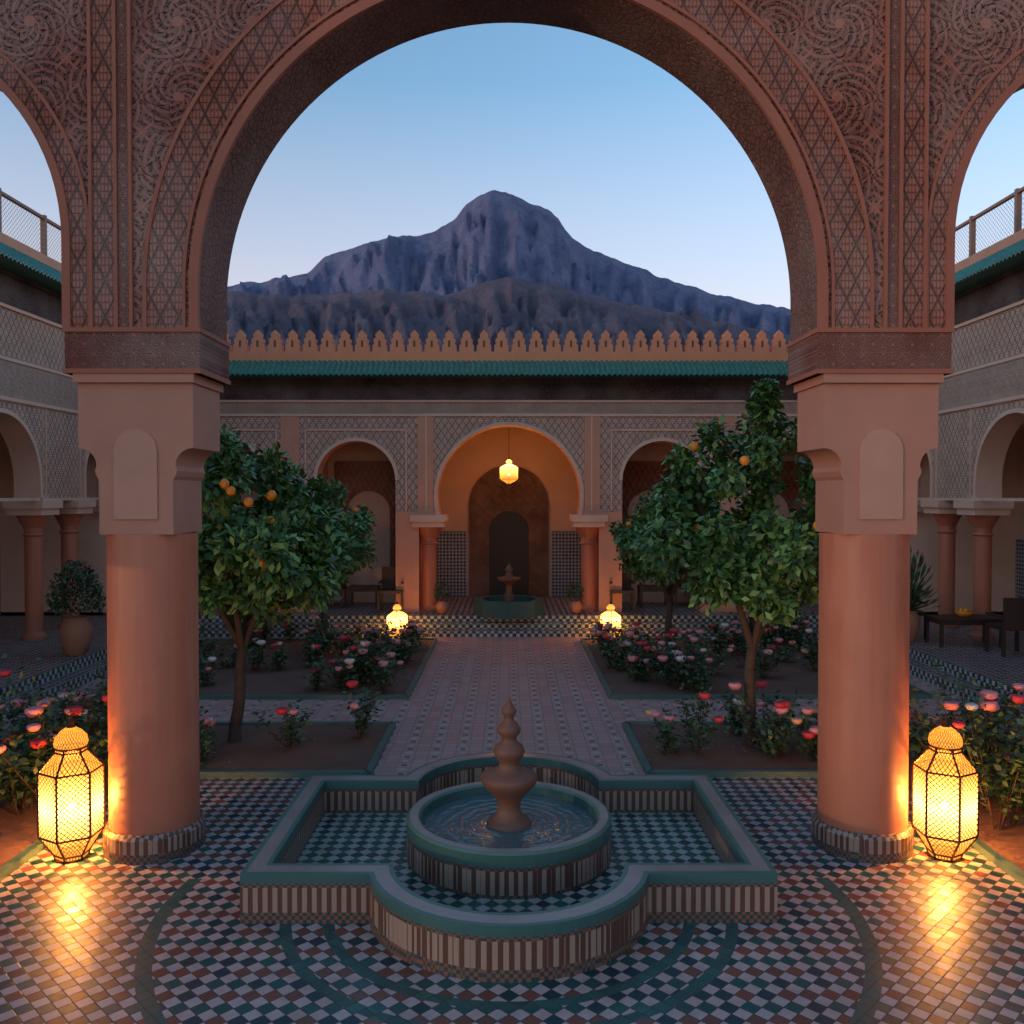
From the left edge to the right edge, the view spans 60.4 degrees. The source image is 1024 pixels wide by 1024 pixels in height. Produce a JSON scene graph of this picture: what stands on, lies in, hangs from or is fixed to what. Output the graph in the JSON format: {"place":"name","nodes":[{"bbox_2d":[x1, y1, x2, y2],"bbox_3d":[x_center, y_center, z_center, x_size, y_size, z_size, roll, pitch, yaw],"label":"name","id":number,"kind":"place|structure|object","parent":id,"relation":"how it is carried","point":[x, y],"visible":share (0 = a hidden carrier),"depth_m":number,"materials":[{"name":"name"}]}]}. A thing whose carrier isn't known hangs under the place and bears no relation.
{"place":"outdoors","nodes":[
{"label":"outdoors","id":0,"kind":"place"},
{"bbox_2d":[227,190,789,334],"bbox_3d":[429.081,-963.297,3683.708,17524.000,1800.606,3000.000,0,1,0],"label":"mountain","id":1,"kind":"structure","parent":0,"point":[491,235],"depth_m":4705.59,"materials":[{"name":"grey stone"}]},
{"bbox_2d":[227,277,789,351],"bbox_3d":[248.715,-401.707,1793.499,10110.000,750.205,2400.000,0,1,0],"label":"mountain ridge","id":2,"kind":"structure","parent":0,"point":[509,307],"depth_m":2438.53,"materials":[{"name":"grey stone"}]},
{"bbox_2d":[0,637,1019,774],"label":"garden paths","id":3,"kind":"structure","parent":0,"point":[466,687],"depth_m":11.99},
{"bbox_2d":[0,665,106,719],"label":"side step riser","id":4,"kind":"object","parent":3,"relation":"on","point":[84,679],"depth_m":13.10,"materials":[{"name":"tile"}]},
{"bbox_2d":[386,601,407,637],"bbox_3d":[-2.312,2.174,17.688,0.402,0.786,0.462,0,1,0],"label":"lantern frame","id":5,"kind":"object","parent":3,"relation":"on","point":[405,614],"visible":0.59,"depth_m":17.64,"materials":[{"name":"brown metal"}]},
{"bbox_2d":[387,604,406,635],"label":"lantern panes","id":6,"kind":"object","parent":5,"relation":"on","point":[393,619],"visible":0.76,"depth_m":17.61,"materials":[{"name":"yellow glass"}]},
{"bbox_2d":[600,601,620,633],"bbox_3d":[1.988,2.174,17.703,0.402,0.786,0.462,0,1,0],"label":"lantern frame","id":7,"kind":"object","parent":3,"relation":"on","point":[601,615],"visible":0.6,"depth_m":17.66,"materials":[{"name":"brown metal"}]},
{"bbox_2d":[600,605,620,636],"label":"floor lantern panes","id":8,"kind":"object","parent":7,"relation":"on","point":[608,611],"visible":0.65,"depth_m":17.60,"materials":[{"name":"yellow glass"}]},
{"bbox_2d":[909,665,1023,720],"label":"side step riser","id":9,"kind":"object","parent":3,"relation":"on","point":[922,674],"depth_m":13.25,"materials":[{"name":"tile"}]},
{"bbox_2d":[0,777,1023,1023],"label":"courtyard floor","id":10,"kind":"structure","parent":0,"point":[98,937],"depth_m":5.56,"materials":[{"name":"tile"}]},
{"bbox_2d":[37,713,104,863],"bbox_3d":[-3.524,2.190,7.032,0.425,1.169,0.487,0,1,0],"label":"floor lantern","id":11,"kind":"object","parent":10,"relation":"on","point":[70,721],"visible":0.84,"depth_m":6.95,"materials":[{"name":"brown metal"}]},
{"bbox_2d":[38,727,103,860],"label":"floor lantern panes","id":12,"kind":"object","parent":11,"relation":"on","point":[69,791],"visible":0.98,"depth_m":6.94,"materials":[{"name":"yellow glass"}]},
{"bbox_2d":[103,810,205,864],"bbox_3d":[-2.955,2.653,7.282,0.790,0.215,0.790,0,1,0],"label":"pillar base","id":13,"kind":"object","parent":10,"relation":"on","point":[151,849],"visible":0.66,"depth_m":6.95,"materials":[{"name":"tile"}]},
{"bbox_2d":[106,532,199,835],"bbox_3d":[-2.955,1.366,7.257,0.700,2.390,0.700,0,1,0],"label":"pillar shaft","id":14,"kind":"object","parent":13,"relation":"on","point":[153,685],"visible":0.84,"depth_m":6.96,"materials":[{"name":"orange paint"}]},
{"bbox_2d":[73,373,222,534],"bbox_3d":[-2.955,-0.459,7.222,0.940,1.260,0.720,0,1,0],"label":"column capital","id":15,"kind":"object","parent":14,"relation":"on","point":[150,442],"visible":1,"depth_m":6.90,"materials":[{"name":"paint"}]},
{"bbox_2d":[240,752,777,982],"bbox_3d":[-0.024,2.596,7.001,3.640,0.340,3.560,0,1,0],"label":"fountain basin","id":16,"kind":"object","parent":10,"relation":"on","point":[331,849],"visible":0.84,"depth_m":5.98,"materials":[{"name":"tile"}]},
{"bbox_2d":[406,781,610,899],"bbox_3d":[-0.024,2.552,7.000,1.620,0.328,1.620,0,1,0],"label":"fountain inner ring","id":17,"kind":"object","parent":16,"relation":"on","point":[584,859],"visible":0.84,"depth_m":6.34,"materials":[{"name":"tile"}]},
{"bbox_2d":[422,794,595,847],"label":"fountain water","id":18,"kind":"structure","parent":17,"relation":"on","point":[465,819],"depth_m":7.01,"materials":[{"name":"teal liquid"}]},
{"bbox_2d":[480,696,537,831],"bbox_3d":[-0.024,2.084,6.991,0.459,1.264,0.459,0,1,0],"label":"fountain pedestal","id":19,"kind":"object","parent":16,"relation":"on","point":[508,782],"visible":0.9,"depth_m":6.90,"materials":[{"name":"stone"}]},
{"bbox_2d":[0,430,1017,614],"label":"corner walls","id":20,"kind":"structure","parent":10,"relation":"on","point":[924,540],"depth_m":19.01,"materials":[{"name":"beige paint"}]},
{"bbox_2d":[811,809,913,863],"bbox_3d":[2.905,2.653,7.303,0.790,0.215,0.790,0,1,0],"label":"pillar base","id":21,"kind":"object","parent":10,"relation":"on","point":[865,848],"visible":0.58,"depth_m":6.97,"materials":[{"name":"tile"}]},
{"bbox_2d":[817,532,909,834],"bbox_3d":[2.905,1.365,7.278,0.700,2.390,0.700,0,1,0],"label":"pillar shaft","id":22,"kind":"object","parent":21,"relation":"on","point":[863,674],"visible":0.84,"depth_m":6.98,"materials":[{"name":"orange paint"}]},
{"bbox_2d":[794,374,943,533],"bbox_3d":[2.905,-0.459,7.243,0.940,1.260,0.720,0,1,0],"label":"column capital","id":23,"kind":"object","parent":22,"relation":"on","point":[866,443],"visible":1,"depth_m":6.92,"materials":[{"name":"paint"}]},
{"bbox_2d":[911,713,978,861],"bbox_3d":[3.475,2.189,7.056,0.425,1.169,0.487,0,1,0],"label":"lantern frame","id":24,"kind":"object","parent":10,"relation":"on","point":[945,723],"visible":0.9,"depth_m":6.98,"materials":[{"name":"brown metal"}]},
{"bbox_2d":[913,726,977,859],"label":"lantern panes","id":25,"kind":"object","parent":24,"relation":"on","point":[960,740],"visible":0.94,"depth_m":6.97,"materials":[{"name":"yellow glass"}]},
{"bbox_2d":[0,0,1023,384],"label":"arch","id":26,"kind":"structure","parent":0,"point":[836,48],"depth_m":6.85,"materials":[{"name":"orange paint"}]},
{"bbox_2d":[64,0,951,379],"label":"vertical bands","id":27,"kind":"object","parent":26,"relation":"attached to","point":[862,350],"visible":0.91,"depth_m":6.85,"materials":[{"name":"brown paint"}]},
{"bbox_2d":[142,0,874,327],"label":"arch molding","id":28,"kind":"structure","parent":26,"relation":"attached to","point":[275,4],"depth_m":6.82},
{"bbox_2d":[0,0,1023,327],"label":"bands","id":29,"kind":"object","parent":26,"relation":"attached to","point":[272,34],"visible":1,"depth_m":6.84,"materials":[{"name":"orange paint"}]},
{"bbox_2d":[0,0,1023,384],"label":"front mouldings","id":30,"kind":"object","parent":26,"relation":"attached to","point":[306,44],"visible":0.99,"depth_m":6.83,"materials":[{"name":"orange paint"}]},
{"bbox_2d":[0,640,1023,870],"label":"bed soil","id":31,"kind":"structure","parent":0,"point":[331,747],"depth_m":10.22,"materials":[{"name":"brown soil"}]},
{"bbox_2d":[208,530,312,742],"bbox_3d":[-3.266,1.332,10.194,1.394,2.754,1.569,-1,1,-38],"label":"tree trunk","id":32,"kind":"object","parent":31,"relation":"on","point":[239,632],"visible":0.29,"depth_m":10.18,"materials":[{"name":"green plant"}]},
{"bbox_2d":[198,424,362,631],"bbox_3d":[-3.281,0.212,10.223,2.890,2.495,2.812,0,1,0],"label":"orange tree foliage","id":33,"kind":"object","parent":32,"relation":"attached to","point":[244,536],"visible":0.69,"depth_m":9.67,"materials":[{"name":"green plant"}]},
{"bbox_2d":[220,479,275,566],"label":"oranges","id":34,"kind":"object","parent":33,"relation":"attached to","point":[248,501],"visible":0.41,"depth_m":9.11,"materials":[{"name":"orange food"}]},
{"bbox_2d":[320,523,363,650],"bbox_3d":[-3.361,1.306,16.260,1.490,2.575,1.231,0,1,13],"label":"tree trunk","id":35,"kind":"object","parent":31,"relation":"on","point":[323,615],"visible":0.06,"depth_m":16.17,"materials":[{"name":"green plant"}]},
{"bbox_2d":[278,477,379,586],"bbox_3d":[-3.497,0.432,16.249,2.231,2.181,2.511,0,1,0],"label":"tree foliage","id":36,"kind":"object","parent":35,"relation":"on","point":[362,520],"visible":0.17,"depth_m":15.72,"materials":[{"name":"green plant"}]},
{"bbox_2d":[293,506,357,548],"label":"oranges","id":37,"kind":"object","parent":36,"relation":"attached to","point":[354,509],"visible":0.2,"depth_m":15.84,"materials":[{"name":"orange plant"}]},
{"bbox_2d":[0,607,1023,829],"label":"rose bush","id":38,"kind":"object","parent":31,"relation":"on","point":[1002,771],"depth_m":9.74,"materials":[{"name":"green plant"}]},
{"bbox_2d":[0,611,1023,835],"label":"rose flowers","id":39,"kind":"object","parent":38,"relation":"attached to","point":[811,732],"visible":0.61,"depth_m":9.93,"materials":[{"name":"pink"}]},
{"bbox_2d":[0,638,1023,885],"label":"bed kerbs","id":40,"kind":"structure","parent":31,"relation":"on","point":[978,844],"depth_m":9.23,"materials":[{"name":"tile"}]},
{"bbox_2d":[657,549,696,648],"bbox_3d":[2.831,1.279,16.239,1.634,2.633,1.318,0,1,0],"label":"tree trunk","id":41,"kind":"object","parent":31,"relation":"on","point":[669,592],"visible":0.28,"depth_m":16.23,"materials":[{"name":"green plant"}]},
{"bbox_2d":[608,480,726,589],"bbox_3d":[2.926,0.405,16.199,2.334,2.007,2.608,0,1,0],"label":"tree foliage","id":42,"kind":"object","parent":41,"relation":"on","point":[624,535],"visible":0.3,"depth_m":15.98,"materials":[{"name":"green plant"}]},
{"bbox_2d":[690,407,810,746],"bbox_3d":[2.667,0.608,10.089,1.564,4.204,1.598,-1,1,-42],"label":"tree trunk","id":43,"kind":"object","parent":31,"relation":"on","point":[753,630],"visible":0.31,"depth_m":10.00,"materials":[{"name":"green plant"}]},
{"bbox_2d":[626,378,818,626],"bbox_3d":[2.784,-0.164,10.097,2.962,2.734,2.572,0,1,0],"label":"orange tree foliage","id":44,"kind":"object","parent":43,"relation":"attached to","point":[751,571],"visible":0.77,"depth_m":9.61,"materials":[{"name":"green plant"}]},
{"bbox_2d":[666,442,814,559],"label":"oranges","id":45,"kind":"object","parent":44,"relation":"attached to","point":[694,446],"visible":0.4,"depth_m":9.37,"materials":[{"name":"orange food"}]},
{"bbox_2d":[0,596,1023,711],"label":"raised floors","id":46,"kind":"structure","parent":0,"point":[961,649],"depth_m":15.83,"materials":[{"name":"tile"}]},
{"bbox_2d":[0,649,106,700],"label":"tiled border","id":47,"kind":"object","parent":46,"relation":"on","point":[69,668],"depth_m":13.23,"materials":[{"name":"tile"}]},
{"bbox_2d":[2,500,106,639],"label":"columns","id":48,"kind":"structure","parent":46,"relation":"on","point":[32,517],"depth_m":15.85,"materials":[{"name":"orange paint"}]},
{"bbox_2d":[0,253,98,497],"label":"side wall","id":49,"kind":"structure","parent":48,"relation":"on","point":[27,339],"depth_m":15.72,"materials":[{"name":"beige paint"}]},
{"bbox_2d":[0,232,60,271],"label":"side parapet","id":50,"kind":"structure","parent":49,"relation":"on","point":[27,250],"depth_m":15.36,"materials":[{"name":"paint"}]},
{"bbox_2d":[0,188,60,261],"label":"side railing","id":51,"kind":"object","parent":50,"relation":"on","point":[44,220],"visible":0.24,"depth_m":15.78,"materials":[{"name":"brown wood"}]},
{"bbox_2d":[0,267,61,324],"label":"cedar band","id":52,"kind":"object","parent":49,"relation":"attached to","point":[23,293],"depth_m":15.29,"materials":[{"name":"brown wood"}]},
{"bbox_2d":[0,242,61,293],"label":"side roof tiles","id":53,"kind":"object","parent":52,"relation":"on","point":[8,264],"visible":0.28,"depth_m":14.78,"materials":[{"name":"teal tile"}]},
{"bbox_2d":[0,359,77,409],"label":"frieze","id":54,"kind":"object","parent":49,"relation":"attached to","point":[23,382],"depth_m":15.63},
{"bbox_2d":[0,302,98,500],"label":"wall moldings","id":55,"kind":"structure","parent":49,"relation":"attached to","point":[18,419],"depth_m":15.71,"materials":[{"name":"beige paint"}]},
{"bbox_2d":[58,601,920,655],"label":"plant pots","id":56,"kind":"object","parent":46,"relation":"on","point":[75,632],"visible":0.84,"depth_m":14.21,"materials":[{"name":"orange ceramic"}]},
{"bbox_2d":[45,545,939,615],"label":"potted plants","id":57,"kind":"object","parent":56,"relation":"on","point":[917,594],"visible":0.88,"depth_m":14.37,"materials":[{"name":"green plant"}]},
{"bbox_2d":[220,374,796,611],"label":"facade wall","id":58,"kind":"structure","parent":46,"relation":"on","point":[450,432],"depth_m":18.98,"materials":[{"name":"beige paint"}]},
{"bbox_2d":[227,330,789,361],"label":"crenellations","id":59,"kind":"object","parent":58,"relation":"on","point":[380,352],"visible":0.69,"depth_m":18.93,"materials":[{"name":"paint"}]},
{"bbox_2d":[280,416,736,514],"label":"pilasters","id":60,"kind":"object","parent":58,"relation":"attached to","point":[289,425],"visible":0.46,"depth_m":18.96,"materials":[{"name":"beige paint"}]},
{"bbox_2d":[220,378,797,399],"bbox_3d":[-0.066,-2.638,18.898,17.200,0.450,0.130,0,1,0],"label":"cedar band","id":61,"kind":"object","parent":58,"relation":"attached to","point":[485,389],"visible":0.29,"depth_m":18.89,"materials":[{"name":"brown wood"}]},
{"bbox_2d":[229,360,787,378],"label":"roof tiles","id":62,"kind":"object","parent":61,"relation":"on","point":[515,367],"visible":0.67,"depth_m":18.66,"materials":[{"name":"teal tile"}]},
{"bbox_2d":[220,402,797,413],"bbox_3d":[-0.066,-2.239,18.958,17.200,0.250,0.025,0,1,0],"label":"frieze","id":63,"kind":"object","parent":58,"relation":"attached to","point":[480,407],"visible":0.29,"depth_m":18.94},
{"bbox_2d":[220,400,797,514],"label":"mouldings","id":64,"kind":"object","parent":58,"relation":"attached to","point":[452,450],"visible":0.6,"depth_m":18.94,"materials":[{"name":"beige paint"}]},
{"bbox_2d":[199,616,817,636],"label":"step risers","id":65,"kind":"object","parent":46,"relation":"attached to","point":[494,625],"visible":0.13,"depth_m":18.20,"materials":[{"name":"tile"}]},
{"bbox_2d":[469,505,547,596],"bbox_3d":[-0.076,0.965,21.877,1.960,2.290,0.110,0,1,0],"label":"door surround","id":66,"kind":"object","parent":46,"relation":"on","point":[481,517],"visible":0.94,"depth_m":21.82,"materials":[{"name":"brown wood"}]},
{"bbox_2d":[469,466,547,504],"bbox_3d":[-0.076,-0.665,21.851,1.960,0.980,0.100,0,1,0],"label":"door tympanum","id":67,"kind":"object","parent":66,"relation":"on","point":[492,488],"depth_m":21.80,"materials":[{"name":"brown wood"}]},
{"bbox_2d":[489,511,528,595],"bbox_3d":[-0.076,0.995,21.903,1.200,2.230,0.040,0,1,0],"label":"door leaf","id":68,"kind":"object","parent":66,"relation":"attached to","point":[508,537],"visible":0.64,"depth_m":21.88,"materials":[{"name":"black wood"}]},
{"bbox_2d":[474,564,543,618],"bbox_3d":[-0.065,1.632,18.685,1.386,1.080,1.386,0,1,-23],"label":"fountain","id":69,"kind":"object","parent":46,"relation":"on","point":[508,604],"visible":1,"depth_m":18.21,"materials":[{"name":"tile"}]},
{"bbox_2d":[410,514,607,611],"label":"columns","id":70,"kind":"structure","parent":46,"relation":"on","point":[432,526],"depth_m":19.12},
{"bbox_2d":[202,427,818,605],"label":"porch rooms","id":71,"kind":"object","parent":46,"relation":"on","point":[477,457],"visible":0.03,"depth_m":21.87,"materials":[{"name":"paint"}]},
{"bbox_2d":[215,461,801,566],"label":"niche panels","id":72,"kind":"object","parent":71,"relation":"attached to","point":[358,477],"visible":0.32,"depth_m":20.65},
{"bbox_2d":[499,458,517,483],"bbox_3d":[-0.070,-1.310,19.879,0.425,1.367,0.489,0,1,0],"label":"hanging lantern","id":73,"kind":"object","parent":71,"relation":"hanging from","point":[507,467],"visible":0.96,"depth_m":19.87,"materials":[{"name":"gold metal"}]},
{"bbox_2d":[500,459,517,483],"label":"hanging lantern panes","id":74,"kind":"object","parent":73,"relation":"in","point":[505,471],"visible":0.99,"depth_m":19.76,"materials":[{"name":"yellow glass"}]},
{"bbox_2d":[437,531,580,596],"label":"tile wall panels","id":75,"kind":"object","parent":71,"relation":"attached to","point":[452,559],"visible":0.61,"depth_m":21.92,"materials":[{"name":"tile"}]},
{"bbox_2d":[334,567,1023,656],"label":"wooden furniture","id":76,"kind":"object","parent":46,"relation":"on","point":[1011,618],"visible":0.63,"depth_m":15.51,"materials":[{"name":"brown wood"}]},
{"bbox_2d":[954,608,972,616],"bbox_3d":[7.847,1.742,15.264,0.300,0.150,0.292,0,1,0],"label":"bowl of oranges","id":77,"kind":"object","parent":76,"relation":"on","point":[963,612],"visible":1,"depth_m":15.19,"materials":[{"name":"orange food"}]},
{"bbox_2d":[917,500,1013,639],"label":"columns","id":78,"kind":"structure","parent":46,"relation":"on","point":[983,517],"depth_m":15.99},
{"bbox_2d":[917,250,1023,497],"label":"side wall","id":79,"kind":"structure","parent":78,"relation":"on","point":[995,337],"depth_m":15.77,"materials":[{"name":"beige paint"}]},
{"bbox_2d":[917,299,1023,500],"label":"wall moldings","id":80,"kind":"structure","parent":79,"relation":"attached to","point":[997,419],"depth_m":15.71,"materials":[{"name":"beige paint"}]},
{"bbox_2d":[938,357,1023,410],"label":"frieze","id":81,"kind":"object","parent":79,"relation":"attached to","point":[997,381],"depth_m":15.53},
{"bbox_2d":[954,264,1023,325],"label":"cedar band","id":82,"kind":"object","parent":79,"relation":"attached to","point":[998,292],"depth_m":15.22,"materials":[{"name":"brown wood"}]},
{"bbox_2d":[955,239,1023,294],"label":"side roof tiles","id":83,"kind":"object","parent":79,"relation":"attached to","point":[1009,264],"visible":0.35,"depth_m":14.69,"materials":[{"name":"teal tile"}]},
{"bbox_2d":[955,229,1023,272],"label":"side parapet","id":84,"kind":"structure","parent":79,"relation":"on","point":[993,248],"depth_m":15.29,"materials":[{"name":"orange paint"}]},
{"bbox_2d":[955,186,1023,263],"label":"side railing","id":85,"kind":"object","parent":84,"relation":"on","point":[1016,194],"visible":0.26,"depth_m":15.49,"materials":[{"name":"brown wood"}]},
{"bbox_2d":[909,648,1023,696],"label":"tiled border","id":86,"kind":"object","parent":46,"relation":"on","point":[926,659],"depth_m":13.26,"materials":[{"name":"tile"}]},
{"bbox_2d":[1016,423,1023,539],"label":"side gallery","id":87,"kind":"object","parent":46,"relation":"on","point":[1020,489],"depth_m":18.90,"materials":[{"name":"paint"}]},
{"bbox_2d":[1015,539,1023,597],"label":"tile wall panel","id":88,"kind":"object","parent":87,"relation":"attached to","point":[1019,580],"depth_m":18.92,"materials":[{"name":"tile"}]},
{"bbox_2d":[0,23,1023,308],"label":"sky","id":89,"kind":"structure","parent":0,"point":[587,130],"materials":[{"name":"blue"}]},
{"bbox_3d":[-10.064,-1.073,11.096,2.350,6.920,16.300,0,1,0],"label":"side gallery","id":90,"kind":"object","parent":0,"visible":0},
{"bbox_2d":[0,584,0,614],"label":"side gallery dado","id":91,"kind":"object","parent":90,"relation":"attached to","point":[0,599],"depth_m":19.00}
]}

